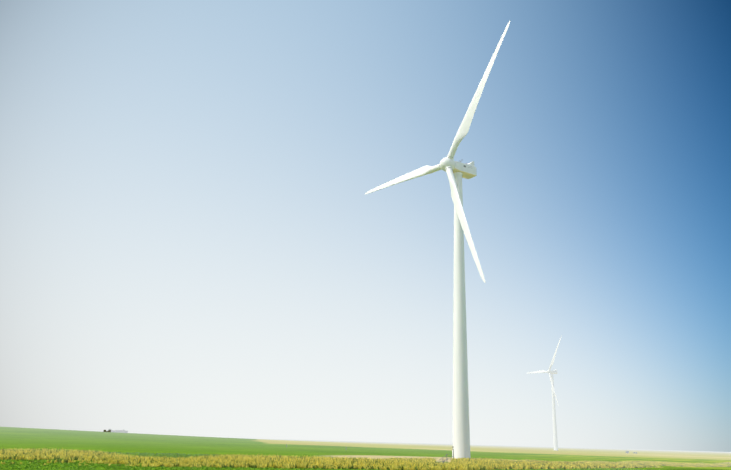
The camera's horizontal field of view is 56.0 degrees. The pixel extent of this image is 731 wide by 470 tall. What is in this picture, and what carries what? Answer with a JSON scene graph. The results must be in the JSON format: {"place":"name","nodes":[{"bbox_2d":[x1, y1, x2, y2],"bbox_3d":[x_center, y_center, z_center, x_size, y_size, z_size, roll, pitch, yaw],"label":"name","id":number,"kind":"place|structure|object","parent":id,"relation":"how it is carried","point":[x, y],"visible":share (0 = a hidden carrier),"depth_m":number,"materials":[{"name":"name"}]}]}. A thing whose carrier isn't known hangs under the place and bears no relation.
{"place":"outdoors","nodes":[
{"label":"outdoors","id":0,"kind":"place"},
{"bbox_2d":[0,427,730,469],"bbox_3d":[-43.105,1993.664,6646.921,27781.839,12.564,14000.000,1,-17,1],"label":"ground","id":1,"kind":"structure","parent":0,"point":[26,438],"depth_m":338.11,"materials":[{"name":"green plant"}]},
{"bbox_2d":[103,429,127,432],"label":"farmstead","id":2,"kind":"structure","parent":1,"relation":"on","point":[118,431],"depth_m":722.29,"materials":[{"name":"white"}]},
{"bbox_2d":[0,449,659,469],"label":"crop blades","id":3,"kind":"object","parent":1,"relation":"on","point":[105,466],"visible":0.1,"depth_m":105.03,"materials":[{"name":"green plant"}]},
{"bbox_2d":[0,447,730,469],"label":"crop","id":4,"kind":"object","parent":1,"relation":"on","point":[283,461],"visible":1,"depth_m":126.21,"materials":[{"name":"yellow plant"}]},
{"bbox_2d":[365,21,509,461],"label":"turbine","id":5,"kind":"object","parent":1,"relation":"on","point":[456,171],"visible":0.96,"depth_m":181.27,"materials":[{"name":"metal"}]},
{"bbox_2d":[527,335,561,449],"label":"turbine","id":6,"kind":"object","parent":1,"relation":"on","point":[555,440],"visible":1,"depth_m":704.63,"materials":[{"name":"metal"}]},
{"bbox_2d":[0,0,730,451],"label":"sky","id":7,"kind":"structure","parent":0,"point":[193,242],"materials":[{"name":"blue"}]}
]}

